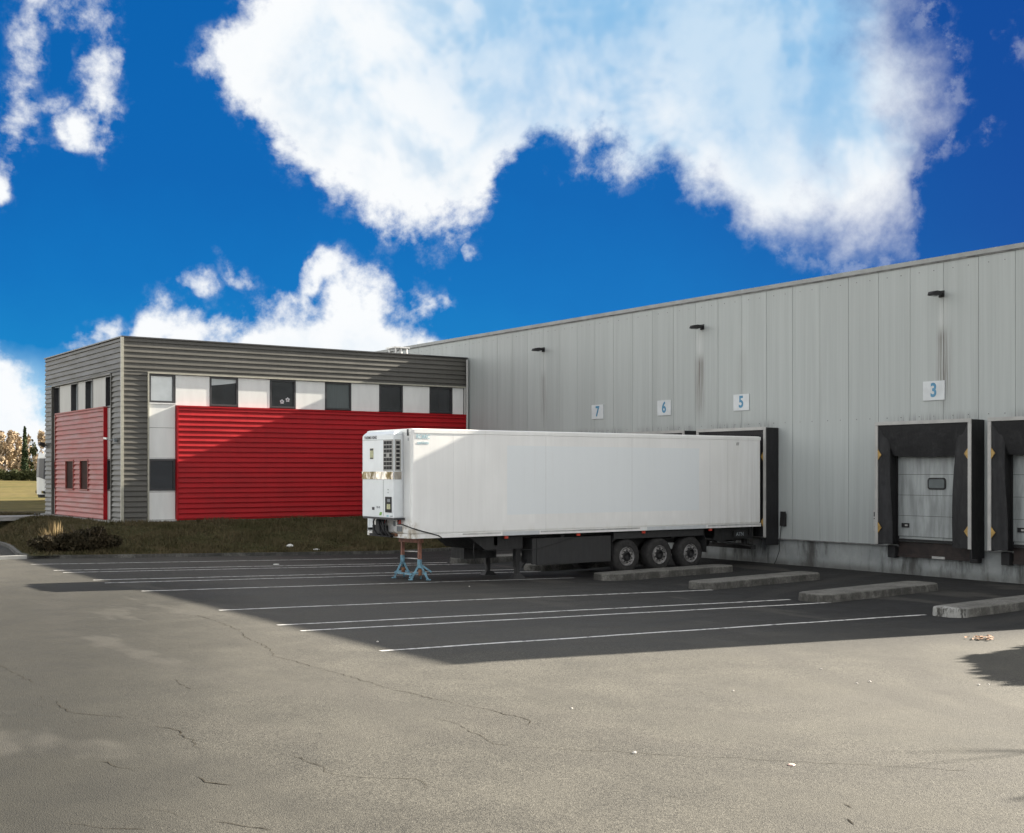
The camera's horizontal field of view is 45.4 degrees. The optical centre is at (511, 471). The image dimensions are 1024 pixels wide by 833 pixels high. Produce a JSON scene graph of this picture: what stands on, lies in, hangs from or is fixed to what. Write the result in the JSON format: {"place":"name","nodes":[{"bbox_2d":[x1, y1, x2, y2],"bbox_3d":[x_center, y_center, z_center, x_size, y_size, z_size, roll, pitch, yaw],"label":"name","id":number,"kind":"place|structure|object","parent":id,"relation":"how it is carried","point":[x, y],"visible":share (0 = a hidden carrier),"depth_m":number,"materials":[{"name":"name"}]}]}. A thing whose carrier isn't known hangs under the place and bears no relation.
{"place":"outdoors","nodes":[
{"label":"outdoors","id":0,"kind":"place"},
{"bbox_2d":[0,480,45,541],"bbox_3d":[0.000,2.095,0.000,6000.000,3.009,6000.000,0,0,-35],"label":"ground","id":1,"kind":"structure","parent":0,"point":[17,496],"depth_m":94.74,"materials":[{"name":"green plant"}]},
{"bbox_2d":[0,431,16,470],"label":"poplar","id":2,"kind":"object","parent":1,"relation":"on","point":[7,447],"visible":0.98,"depth_m":185.73,"materials":[{"name":"beige plant"}]},
{"bbox_2d":[6,430,19,470],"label":"poplar","id":3,"kind":"object","parent":1,"relation":"on","point":[14,434],"visible":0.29,"depth_m":191.56,"materials":[{"name":"beige plant"}]},
{"bbox_2d":[12,437,22,470],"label":"poplar","id":4,"kind":"object","parent":1,"relation":"on","point":[17,450],"visible":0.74,"depth_m":187.66,"materials":[{"name":"beige plant"}]},
{"bbox_2d":[0,469,36,480],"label":"hedge","id":5,"kind":"object","parent":1,"relation":"on","point":[26,475],"visible":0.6,"depth_m":164.65,"materials":[{"name":"green plant"}]},
{"bbox_2d":[18,426,29,471],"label":"conifer","id":6,"kind":"object","parent":1,"relation":"on","point":[24,461],"visible":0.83,"depth_m":177.80,"materials":[{"name":"green plant"}]},
{"bbox_2d":[27,434,31,467],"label":"poplar","id":7,"kind":"object","parent":1,"relation":"on","point":[28,438],"visible":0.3,"depth_m":181.97,"materials":[{"name":"beige plant"}]},
{"bbox_2d":[27,439,37,471],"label":"tree","id":8,"kind":"object","parent":1,"relation":"on","point":[33,450],"visible":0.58,"depth_m":174.58,"materials":[{"name":"green plant"}]},
{"bbox_2d":[31,429,45,470],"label":"tree","id":9,"kind":"object","parent":1,"relation":"on","point":[41,437],"visible":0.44,"depth_m":171.82,"materials":[{"name":"beige plant"}]},
{"bbox_2d":[35,453,45,497],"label":"truck","id":10,"kind":"object","parent":1,"relation":"on","point":[41,479],"visible":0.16,"depth_m":84.61,"materials":[{"name":"white metal"}]},
{"bbox_2d":[0,541,450,558],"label":"kerb","id":11,"kind":"structure","parent":1,"relation":"on","point":[15,551],"depth_m":44.16,"materials":[{"name":"concrete"}]},
{"bbox_2d":[44,335,467,521],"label":"office building","id":12,"kind":"structure","parent":1,"relation":"on","point":[199,429],"depth_m":51.17,"materials":[{"name":"metal"}]},
{"bbox_2d":[38,442,46,447],"bbox_3d":[-21.864,-1.265,56.990,0.350,0.250,0.300,0,0,-35],"label":"floodlight","id":13,"kind":"object","parent":12,"relation":"attached to","point":[43,444],"visible":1,"depth_m":56.88,"materials":[{"name":"black metal"}]},
{"bbox_2d":[54,386,59,414],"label":"side window","id":14,"kind":"structure","parent":12,"relation":"in","point":[56,389],"depth_m":56.15,"materials":[{"name":"black glass"}]},
{"bbox_2d":[64,460,74,489],"bbox_3d":[-19.368,0.125,53.727,0.210,1.310,1.290,0,0,-35],"label":"slot window","id":15,"kind":"structure","parent":12,"relation":"in","point":[69,481],"depth_m":53.83,"materials":[{"name":"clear glass"}]},
{"bbox_2d":[71,382,77,410],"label":"side window","id":16,"kind":"structure","parent":12,"relation":"in","point":[74,386],"depth_m":53.97,"materials":[{"name":"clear glass"}]},
{"bbox_2d":[79,459,88,490],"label":"slot window","id":17,"kind":"structure","parent":12,"relation":"in","point":[83,464],"depth_m":52.06,"materials":[{"name":"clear glass"}]},
{"bbox_2d":[85,379,92,408],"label":"side window","id":18,"kind":"structure","parent":12,"relation":"in","point":[88,383],"depth_m":52.12,"materials":[{"name":"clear glass"}]},
{"bbox_2d":[105,375,109,406],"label":"side window","id":19,"kind":"structure","parent":12,"relation":"in","point":[107,378],"depth_m":49.76,"materials":[{"name":"black glass"}]},
{"bbox_2d":[107,459,109,490],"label":"side window","id":20,"kind":"structure","parent":12,"relation":"in","point":[108,460],"depth_m":49.58,"materials":[{"name":"black glass"}]},
{"bbox_2d":[103,437,116,441],"bbox_3d":[-15.905,-1.285,48.391,0.714,0.191,0.271,0,0,17],"label":"security camera","id":21,"kind":"object","parent":12,"relation":"attached to","point":[113,440],"visible":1,"depth_m":48.29,"materials":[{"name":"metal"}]},
{"bbox_2d":[149,374,174,402],"bbox_3d":[-14.008,-3.325,48.814,1.048,1.130,0.260,0,0,-35],"label":"window","id":22,"kind":"structure","parent":12,"relation":"in","point":[161,386],"depth_m":48.77,"materials":[{"name":"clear glass"}]},
{"bbox_2d":[149,459,174,490],"bbox_3d":[-14.002,0.115,48.819,1.083,1.260,0.260,0,0,-35],"label":"window","id":23,"kind":"structure","parent":12,"relation":"in","point":[161,471],"depth_m":48.77,"materials":[{"name":"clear glass"}]},
{"bbox_2d":[210,377,237,406],"bbox_3d":[-11.884,-3.295,50.296,1.228,1.190,0.260,0,0,-35],"label":"window","id":24,"kind":"structure","parent":12,"relation":"in","point":[223,390],"depth_m":50.25,"materials":[{"name":"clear glass"}]},
{"bbox_2d":[270,379,295,408],"bbox_3d":[-9.748,-3.295,51.787,1.178,1.190,0.260,0,0,-35],"label":"window","id":25,"kind":"structure","parent":12,"relation":"in","point":[282,392],"depth_m":51.74,"materials":[{"name":"black glass"}]},
{"bbox_2d":[325,382,350,409],"bbox_3d":[-7.619,-3.295,53.271,1.268,1.190,0.260,0,0,-35],"label":"window","id":26,"kind":"structure","parent":12,"relation":"in","point":[337,395],"depth_m":53.21,"materials":[{"name":"grey glass"}]},
{"bbox_2d":[379,384,402,411],"bbox_3d":[-5.471,-3.295,54.770,1.208,1.190,0.260,0,0,-35],"label":"window","id":27,"kind":"structure","parent":12,"relation":"in","point":[390,396],"depth_m":54.73,"materials":[{"name":"black glass"}]},
{"bbox_2d":[429,387,452,413],"bbox_3d":[-3.326,-3.295,56.267,1.238,1.190,0.260,0,0,-35],"label":"window","id":28,"kind":"structure","parent":12,"relation":"in","point":[440,398],"depth_m":56.22,"materials":[{"name":"black glass"}]},
{"bbox_2d":[374,242,1023,583],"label":"warehouse","id":29,"kind":"structure","parent":1,"relation":"on","point":[826,372],"depth_m":39.63,"materials":[{"name":"metal"}]},
{"bbox_2d":[531,347,544,351],"bbox_3d":[1.094,-5.205,51.913,0.598,0.190,0.260,0,0,-35],"label":"wall lamp","id":30,"kind":"object","parent":29,"relation":"attached to","point":[542,349],"visible":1,"depth_m":51.84,"materials":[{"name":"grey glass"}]},
{"bbox_2d":[592,404,603,418],"bbox_3d":[3.432,-2.410,49.056,0.033,0.570,0.750,0,0,-35],"label":"number sign","id":31,"kind":"object","parent":29,"relation":"attached to","point":[597,411],"visible":1,"depth_m":48.99,"materials":[{"name":"white plastic"}]},
{"bbox_2d":[624,430,695,434],"bbox_3d":[5.497,0.470,45.583,0.617,3.960,3.340,0,0,-35],"label":"dock shelter","id":32,"kind":"object","parent":29,"relation":"attached to","point":[679,432],"visible":0.04,"depth_m":44.59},
{"bbox_2d":[657,400,670,415],"bbox_3d":[5.697,-2.400,45.808,0.033,0.570,0.750,0,0,-35],"label":"number sign","id":33,"kind":"object","parent":29,"relation":"attached to","point":[663,407],"visible":1,"depth_m":45.81,"materials":[{"name":"white plastic"}]},
{"bbox_2d":[689,324,703,329],"bbox_3d":[6.627,-5.225,43.982,0.598,0.190,0.260,0,0,-35],"label":"wall lamp","id":34,"kind":"object","parent":29,"relation":"attached to","point":[701,327],"visible":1,"depth_m":43.90,"materials":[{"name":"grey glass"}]},
{"bbox_2d":[696,427,778,544],"bbox_3d":[7.757,0.470,42.343,0.617,3.960,3.340,0,0,-35],"label":"dock shelter","id":35,"kind":"object","parent":29,"relation":"attached to","point":[768,529],"visible":0.32,"depth_m":41.01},
{"bbox_2d":[733,394,748,410],"bbox_3d":[7.974,-2.420,42.544,0.033,0.570,0.750,0,0,-35],"label":"number sign","id":36,"kind":"object","parent":29,"relation":"attached to","point":[740,402],"visible":1,"depth_m":42.55,"materials":[{"name":"white plastic"}]},
{"bbox_2d":[774,511,785,563],"bbox_3d":[8.968,2.214,41.011,0.158,1.788,0.609,0,0,-35],"label":"socket box","id":37,"kind":"object","parent":29,"relation":"attached to","point":[782,518],"visible":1,"depth_m":40.83,"materials":[{"name":"black plastic"}]},
{"bbox_2d":[873,510,874,530],"bbox_3d":[11.249,1.500,37.866,0.014,0.640,0.160,0,0,-35],"label":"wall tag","id":38,"kind":"object","parent":29,"relation":"attached to","point":[873,520],"depth_m":37.91,"materials":[{"name":"white plastic"}]},
{"bbox_2d":[895,456,954,544],"bbox_3d":[12.434,0.575,36.108,0.083,3.250,2.800,0,0,-35],"label":"loading door","id":39,"kind":"structure","parent":29,"relation":"in","point":[924,485],"depth_m":36.36,"materials":[{"name":"metal"}]},
{"bbox_2d":[875,418,983,558],"bbox_3d":[12.214,0.470,35.955,0.617,3.960,3.340,0,0,-35],"label":"dock shelter","id":40,"kind":"object","parent":29,"relation":"attached to","point":[963,443],"visible":1,"depth_m":35.22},
{"bbox_2d":[923,380,944,400],"bbox_3d":[12.454,-2.400,36.122,0.033,0.570,0.750,0,0,-35],"label":"number sign","id":41,"kind":"object","parent":29,"relation":"attached to","point":[933,390],"visible":1,"depth_m":36.10,"materials":[{"name":"white plastic"}]},
{"bbox_2d":[928,290,943,297],"bbox_3d":[12.371,-5.225,35.747,0.598,0.190,0.260,0,0,-35],"label":"wall lamp","id":42,"kind":"object","parent":29,"relation":"attached to","point":[936,293],"visible":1,"depth_m":35.65,"materials":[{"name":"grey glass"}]},
{"bbox_2d":[987,416,1023,550],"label":"dock shelter","id":43,"kind":"object","parent":29,"relation":"attached to","point":[1005,439],"visible":1,"depth_m":33.83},
{"bbox_2d":[1008,455,1023,550],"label":"loading door","id":44,"kind":"structure","parent":29,"relation":"in","point":[1016,461],"depth_m":33.89,"materials":[{"name":"metal"}]},
{"bbox_2d":[0,515,48,520],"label":"footpath","id":45,"kind":"structure","parent":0,"point":[8,517],"depth_m":52.88,"materials":[{"name":"concrete"}]},
{"bbox_2d":[0,545,62,558],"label":"side road","id":46,"kind":"structure","parent":0,"point":[5,551],"depth_m":42.97,"materials":[{"name":"grey asphalt"}]},
{"bbox_2d":[0,511,448,555],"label":"grass bank","id":47,"kind":"structure","parent":0,"point":[3,524],"depth_m":48.00,"materials":[{"name":"plant"}]},
{"bbox_2d":[26,530,69,550],"bbox_3d":[-15.784,2.385,41.798,1.445,0.739,1.405,0,0,-35],"label":"shrub","id":48,"kind":"object","parent":47,"relation":"on","point":[46,542],"visible":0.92,"depth_m":41.51,"materials":[{"name":"brown plant"}]},
{"bbox_2d":[37,520,72,538],"bbox_3d":[-15.841,2.127,42.483,1.241,1.065,1.143,0,0,-35],"label":"grass tuft","id":49,"kind":"object","parent":47,"relation":"on","point":[54,529],"visible":0.27,"depth_m":42.33,"materials":[{"name":"plant"}]},
{"bbox_2d":[38,513,108,521],"bbox_3d":[-18.795,2.072,52.364,0.670,0.255,12.100,0,0,-35],"label":"paved edge","id":50,"kind":"object","parent":47,"relation":"on","point":[72,516],"visible":0.21,"depth_m":52.85,"materials":[{"name":"concrete"}]},
{"bbox_2d":[54,524,122,551],"bbox_3d":[-14.791,2.314,42.389,1.891,1.039,2.043,0,0,25],"label":"shrub","id":51,"kind":"object","parent":47,"relation":"on","point":[92,537],"visible":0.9,"depth_m":42.01,"materials":[{"name":"green plant"}]},
{"bbox_2d":[0,549,1023,832],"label":"parking lot","id":52,"kind":"structure","parent":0,"point":[132,699],"depth_m":15.07,"materials":[{"name":"grey asphalt"}]},
{"bbox_2d":[0,555,26,559],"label":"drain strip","id":53,"kind":"object","parent":52,"relation":"on","point":[13,557],"visible":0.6,"depth_m":39.85,"materials":[{"name":"concrete"}]},
{"bbox_2d":[74,558,376,563],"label":"parking line","id":54,"kind":"object","parent":52,"relation":"on","point":[203,561],"visible":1,"depth_m":40.67,"materials":[{"name":"paint"}]},
{"bbox_2d":[54,562,447,570],"bbox_3d":[-7.752,3.007,39.121,13.350,0.336,0.145,0,0,-35],"label":"parking line","id":55,"kind":"object","parent":52,"relation":"on","point":[250,566],"visible":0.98,"depth_m":38.66,"materials":[{"name":"paint"}]},
{"bbox_2d":[63,564,443,572],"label":"parking line","id":56,"kind":"object","parent":52,"relation":"on","point":[255,568],"visible":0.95,"depth_m":37.78,"materials":[{"name":"paint"}]},
{"bbox_2d":[107,569,513,579],"bbox_3d":[-5.412,3.011,36.045,13.630,0.343,0.143,0,0,-35],"label":"parking line","id":57,"kind":"object","parent":52,"relation":"on","point":[281,575],"visible":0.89,"depth_m":35.09,"materials":[{"name":"paint"}]},
{"bbox_2d":[112,571,538,582],"bbox_3d":[-4.757,3.013,35.283,13.830,0.348,0.145,0,0,-35],"label":"parking line","id":58,"kind":"object","parent":52,"relation":"on","point":[306,577],"visible":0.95,"depth_m":34.54,"materials":[{"name":"paint"}]},
{"bbox_2d":[153,578,554,590],"bbox_3d":[-3.490,3.006,32.924,13.050,0.328,0.144,0,0,-35],"label":"parking line","id":59,"kind":"object","parent":52,"relation":"on","point":[348,584],"visible":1,"depth_m":32.41,"materials":[{"name":"paint"}]},
{"bbox_2d":[392,538,431,580],"bbox_3d":[-2.895,2.449,34.900,0.608,1.237,1.481,0,0,-40],"label":"support trestle","id":60,"kind":"object","parent":52,"relation":"on","point":[420,566],"visible":0.98,"depth_m":34.64,"materials":[{"name":"blue metal"}]},
{"bbox_2d":[229,590,701,609],"bbox_3d":[-0.306,3.017,29.147,13.950,0.351,0.144,0,0,-35],"label":"parking line","id":61,"kind":"object","parent":52,"relation":"on","point":[452,600],"visible":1,"depth_m":28.39,"materials":[{"name":"paint"}]},
{"bbox_2d":[450,554,512,563],"bbox_3d":[0.097,3.088,43.993,5.296,0.292,0.844,0,0,-35],"label":"wheel guide","id":62,"kind":"object","parent":52,"relation":"on","point":[498,558],"visible":0.3,"depth_m":42.71,"materials":[{"name":"concrete"}]},
{"bbox_2d":[281,599,789,624],"bbox_3d":[1.304,3.014,26.637,13.780,0.347,0.146,0,0,-35],"label":"parking line","id":63,"kind":"object","parent":52,"relation":"on","point":[525,612],"visible":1,"depth_m":25.71,"materials":[{"name":"paint"}]},
{"bbox_2d":[300,603,815,630],"bbox_3d":[2.036,3.018,25.938,14.180,0.354,0.143,0,0,-35],"label":"parking line","id":64,"kind":"object","parent":52,"relation":"on","point":[545,617],"visible":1,"depth_m":24.81,"materials":[{"name":"paint"}]},
{"bbox_2d":[362,428,760,578],"bbox_3d":[1.908,0.972,37.995,13.852,4.316,2.640,0,0,-35],"label":"refrigerated trailer","id":65,"kind":"object","parent":52,"relation":"on","point":[613,501],"visible":0.99,"depth_m":36.31,"materials":[{"name":"metal"}]},
{"bbox_2d":[524,562,637,570],"bbox_3d":[2.478,3.092,40.929,4.896,0.301,0.794,0,0,-35],"label":"wheel guide","id":66,"kind":"object","parent":52,"relation":"on","point":[534,567],"visible":0.23,"depth_m":39.68,"materials":[{"name":"concrete"}]},
{"bbox_2d":[379,615,918,650],"bbox_3d":[3.562,3.014,23.383,13.800,0.347,0.144,0,0,-35],"label":"parking line","id":67,"kind":"object","parent":52,"relation":"on","point":[634,633],"visible":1,"depth_m":22.34,"materials":[{"name":"paint"}]},
{"bbox_2d":[593,564,732,580],"bbox_3d":[4.674,3.088,37.431,5.296,0.292,0.844,0,0,-35],"label":"wheel guide","id":68,"kind":"object","parent":52,"relation":"on","point":[637,574],"visible":0.86,"depth_m":36.93,"materials":[{"name":"concrete"}]},
{"bbox_2d":[688,571,819,589],"bbox_3d":[6.900,3.094,34.722,4.746,0.305,0.894,0,0,-35],"label":"wheel guide","id":69,"kind":"object","parent":52,"relation":"on","point":[748,581],"visible":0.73,"depth_m":34.24,"materials":[{"name":"concrete"}]},
{"bbox_2d":[798,581,937,602],"bbox_3d":[9.186,3.095,31.489,4.696,0.306,1.013,0,0,-35],"label":"wheel guide","id":70,"kind":"object","parent":52,"relation":"on","point":[841,594],"visible":0.81,"depth_m":30.98,"materials":[{"name":"concrete"}]},
{"bbox_2d":[932,595,1023,617],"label":"wheel guide","id":71,"kind":"object","parent":52,"relation":"on","point":[984,607],"visible":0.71,"depth_m":27.38,"materials":[{"name":"concrete"}]},
{"bbox_2d":[964,635,992,639],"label":"fallen leaves","id":72,"kind":"object","parent":52,"relation":"on","point":[981,637],"visible":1,"depth_m":22.75,"materials":[{"name":"brown plant"}]},
{"bbox_2d":[0,0,1023,470],"label":"sky","id":73,"kind":"structure","parent":0,"point":[360,175],"materials":[{"name":"blue"}]}
]}

